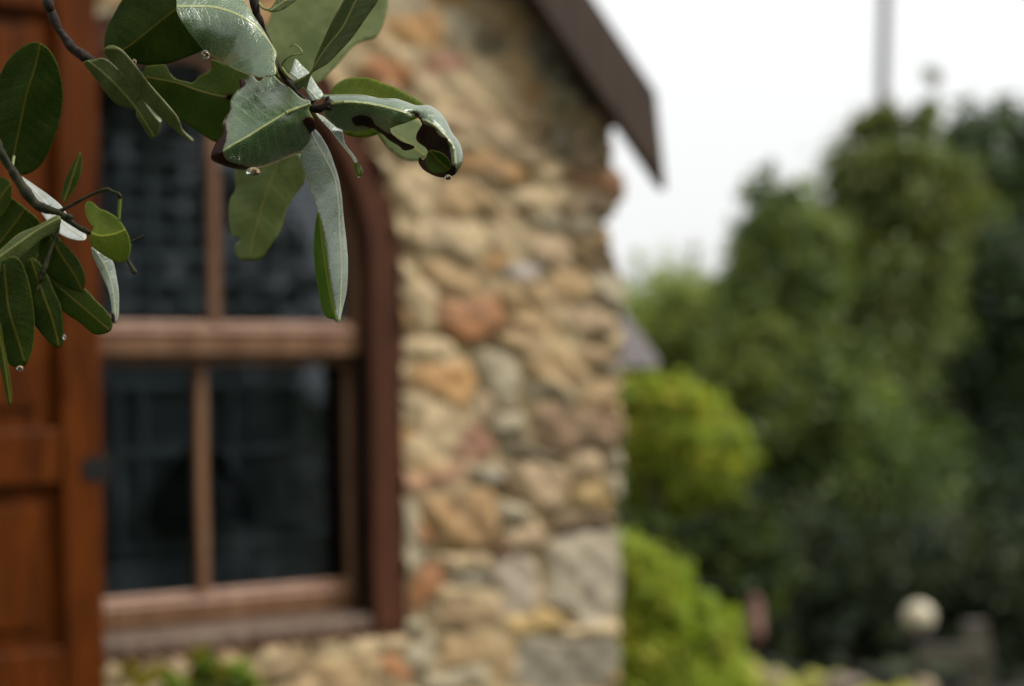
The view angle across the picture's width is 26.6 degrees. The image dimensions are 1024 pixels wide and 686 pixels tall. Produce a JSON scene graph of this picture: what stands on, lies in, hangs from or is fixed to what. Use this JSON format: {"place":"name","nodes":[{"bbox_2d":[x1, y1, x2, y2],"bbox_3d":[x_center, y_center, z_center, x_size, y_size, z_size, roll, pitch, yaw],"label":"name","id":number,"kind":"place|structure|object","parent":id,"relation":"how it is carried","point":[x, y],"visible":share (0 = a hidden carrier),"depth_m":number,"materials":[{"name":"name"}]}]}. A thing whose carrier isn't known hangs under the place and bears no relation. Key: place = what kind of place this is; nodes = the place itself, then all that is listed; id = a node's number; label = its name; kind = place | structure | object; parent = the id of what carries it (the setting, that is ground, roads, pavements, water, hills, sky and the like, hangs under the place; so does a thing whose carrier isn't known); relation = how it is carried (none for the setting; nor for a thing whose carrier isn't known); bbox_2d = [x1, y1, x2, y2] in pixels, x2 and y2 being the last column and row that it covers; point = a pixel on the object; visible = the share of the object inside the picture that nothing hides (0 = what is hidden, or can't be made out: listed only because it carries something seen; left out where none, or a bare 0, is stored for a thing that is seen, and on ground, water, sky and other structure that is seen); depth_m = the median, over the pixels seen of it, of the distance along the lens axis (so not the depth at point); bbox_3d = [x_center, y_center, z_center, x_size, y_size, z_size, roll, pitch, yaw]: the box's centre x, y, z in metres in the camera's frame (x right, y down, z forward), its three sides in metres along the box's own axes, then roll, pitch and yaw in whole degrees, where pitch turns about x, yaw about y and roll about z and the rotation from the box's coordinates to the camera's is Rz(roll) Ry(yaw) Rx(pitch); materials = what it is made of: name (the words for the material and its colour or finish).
{"place":"outdoors","nodes":[
{"label":"outdoors","id":0,"kind":"place"},
{"bbox_2d":[595,0,1023,305],"label":"sky","id":1,"kind":"structure","parent":0,"point":[738,85],"materials":[{"name":"white"}]},
{"bbox_2d":[613,434,1023,685],"bbox_3d":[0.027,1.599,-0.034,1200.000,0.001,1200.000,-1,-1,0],"label":"ground","id":2,"kind":"structure","parent":0,"point":[891,673],"depth_m":11.98,"materials":[{"name":"soil"}]},
{"bbox_2d":[115,641,266,685],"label":"creeper","id":3,"kind":"object","parent":2,"relation":"on","point":[207,669],"visible":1,"depth_m":3.83,"materials":[{"name":"green plant"}]},
{"bbox_2d":[0,0,665,685],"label":"stone cottage","id":4,"kind":"structure","parent":2,"relation":"on","point":[418,444],"depth_m":4.45,"materials":[{"name":"brown stone"}]},
{"bbox_2d":[0,42,143,405],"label":"leafy branch","id":5,"kind":"object","parent":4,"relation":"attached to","point":[42,280],"visible":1,"depth_m":1.25,"materials":[{"name":"green plant"}]},
{"bbox_2d":[17,365,22,370],"bbox_3d":[-0.279,0.014,1.232,0.004,0.004,0.004,-1,-1,0],"label":"water drop","id":6,"kind":"object","parent":5,"relation":"attached to","point":[19,367],"visible":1,"depth_m":1.23,"materials":[{"name":"white"}]},
{"bbox_2d":[42,0,247,141],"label":"leafy branch","id":7,"kind":"object","parent":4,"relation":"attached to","point":[155,36],"visible":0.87,"depth_m":1.37,"materials":[{"name":"green plant"}]},
{"bbox_2d":[143,446,257,526],"bbox_3d":[-0.624,0.431,4.354,0.230,0.460,0.230,-1,-1,0],"label":"table lamp","id":8,"kind":"object","parent":4,"relation":"in","point":[170,502],"visible":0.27,"depth_m":4.29,"materials":[{"name":"black"}]},
{"bbox_2d":[96,9,407,667],"bbox_3d":[-0.649,-0.025,4.140,0.990,1.258,0.160,0,-2,-40],"label":"window","id":9,"kind":"structure","parent":4,"relation":"in","point":[364,595],"depth_m":4.32,"materials":[{"name":"red wood"}]},
{"bbox_2d":[176,0,462,322],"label":"leafy branch","id":10,"kind":"object","parent":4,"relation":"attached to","point":[268,119],"visible":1,"depth_m":1.30,"materials":[{"name":"green plant"}]},
{"bbox_2d":[201,50,209,58],"bbox_3d":[-0.182,-0.171,1.286,0.005,0.005,0.005,-1,-1,0],"label":"water drop","id":11,"kind":"object","parent":10,"relation":"attached to","point":[205,54],"visible":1,"depth_m":1.28,"materials":[{"name":"white"}]},
{"bbox_2d":[246,167,259,176],"bbox_3d":[-0.152,-0.101,1.276,0.008,0.006,0.008,-1,-1,0],"label":"water drop","id":12,"kind":"object","parent":10,"relation":"attached to","point":[252,171],"visible":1,"depth_m":1.27,"materials":[{"name":"white"}]},
{"bbox_2d":[355,164,362,177],"bbox_3d":[-0.092,-0.104,1.310,0.004,0.008,0.004,-1,-1,0],"label":"water drop","id":13,"kind":"object","parent":10,"relation":"attached to","point":[358,171],"visible":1,"depth_m":1.31,"materials":[{"name":"white"}]},
{"bbox_2d":[445,174,450,179],"bbox_3d":[-0.038,-0.099,1.294,0.004,0.003,0.004,-1,-1,0],"label":"water drop","id":14,"kind":"object","parent":10,"relation":"attached to","point":[447,176],"visible":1,"depth_m":1.29,"materials":[{"name":"white"}]},
{"bbox_2d":[228,0,427,260],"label":"leafy branch","id":15,"kind":"object","parent":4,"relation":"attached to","point":[260,203],"visible":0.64,"depth_m":1.46,"materials":[{"name":"green plant"}]},
{"bbox_2d":[622,234,718,306],"bbox_3d":[1.272,0.563,16.994,1.061,2.862,0.550,-1,-1,0],"label":"slender tree","id":16,"kind":"object","parent":2,"relation":"on","point":[637,259],"visible":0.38,"depth_m":16.95,"materials":[{"name":"green plant"}]},
{"bbox_2d":[614,369,765,529],"bbox_3d":[0.697,0.963,8.657,0.645,1.727,0.554,-1,-1,0],"label":"bush","id":17,"kind":"object","parent":2,"relation":"on","point":[684,446],"visible":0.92,"depth_m":8.52,"materials":[{"name":"green plant"}]},
{"bbox_2d":[617,526,772,685],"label":"green shrub","id":18,"kind":"object","parent":2,"relation":"on","point":[672,625],"visible":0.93,"depth_m":6.53,"materials":[{"name":"green plant"}]},
{"bbox_2d":[613,495,809,638],"bbox_3d":[0.748,1.199,8.330,0.906,1.235,0.519,-1,-1,-14],"label":"dark shrub","id":19,"kind":"object","parent":2,"relation":"on","point":[740,559],"visible":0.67,"depth_m":8.22,"materials":[{"name":"green plant"}]},
{"bbox_2d":[620,260,842,468],"bbox_3d":[1.180,0.684,12.844,1.371,2.445,2.120,-1,-1,0],"label":"leafy tree","id":20,"kind":"object","parent":2,"relation":"on","point":[668,325],"visible":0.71,"depth_m":12.05,"materials":[{"name":"green plant"}]},
{"bbox_2d":[743,593,764,648],"bbox_3d":[0.826,0.948,7.398,0.071,0.192,0.060,-1,-1,0],"label":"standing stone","id":21,"kind":"object","parent":2,"relation":"on","point":[754,619],"visible":0.98,"depth_m":7.38,"materials":[{"name":"brown stone"}]},
{"bbox_2d":[687,159,983,666],"bbox_3d":[1.833,0.416,12.456,1.715,2.952,1.316,-1,-1,0],"label":"leafy tree","id":22,"kind":"object","parent":2,"relation":"on","point":[790,263],"visible":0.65,"depth_m":12.20,"materials":[{"name":"green plant"}]},
{"bbox_2d":[717,67,1008,635],"bbox_3d":[2.116,0.115,13.237,1.729,3.574,1.319,-1,-1,21],"label":"leafy tree","id":23,"kind":"object","parent":2,"relation":"on","point":[914,214],"visible":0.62,"depth_m":13.00,"materials":[{"name":"green plant"}]},
{"bbox_2d":[867,0,890,543],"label":"tall pole","id":24,"kind":"object","parent":2,"relation":"on","point":[883,53],"visible":0.07,"depth_m":13.27,"materials":[{"name":"grey metal"}]},
{"bbox_2d":[736,474,1023,683],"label":"dark hedge","id":25,"kind":"object","parent":2,"relation":"on","point":[953,578],"visible":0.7,"depth_m":11.41,"materials":[{"name":"green plant"}]},
{"bbox_2d":[795,86,1023,549],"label":"leafy tree","id":26,"kind":"object","parent":2,"relation":"on","point":[984,381],"visible":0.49,"depth_m":14.21,"materials":[{"name":"green plant"}]},
{"bbox_2d":[903,601,934,678],"bbox_3d":[1.804,1.459,9.595,0.139,0.634,0.139,-1,-1,0],"label":"globe lamp","id":27,"kind":"object","parent":2,"relation":"on","point":[918,618],"visible":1,"depth_m":9.56,"materials":[{"name":"beige glass"}]},
{"bbox_2d":[916,620,991,685],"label":"timber rail","id":28,"kind":"object","parent":2,"relation":"on","point":[972,653],"visible":1,"depth_m":9.12,"materials":[{"name":"grey wood"}]},
{"bbox_2d":[741,655,909,685],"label":"garden wall","id":29,"kind":"structure","parent":0,"point":[810,677],"depth_m":8.54,"materials":[{"name":"stone"}]},
{"bbox_2d":[756,669,784,685],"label":"coping stone","id":30,"kind":"object","parent":29,"relation":"on","point":[776,677],"visible":0.81,"depth_m":8.32,"materials":[{"name":"beige stone"}]},
{"bbox_2d":[816,675,865,685],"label":"coping stone","id":31,"kind":"object","parent":29,"relation":"on","point":[842,680],"visible":1,"depth_m":8.35,"materials":[{"name":"beige stone"}]},
{"bbox_2d":[910,677,935,685],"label":"coping stone","id":32,"kind":"object","parent":29,"relation":"on","point":[921,681],"visible":1,"depth_m":8.58,"materials":[{"name":"beige stone"}]}
]}

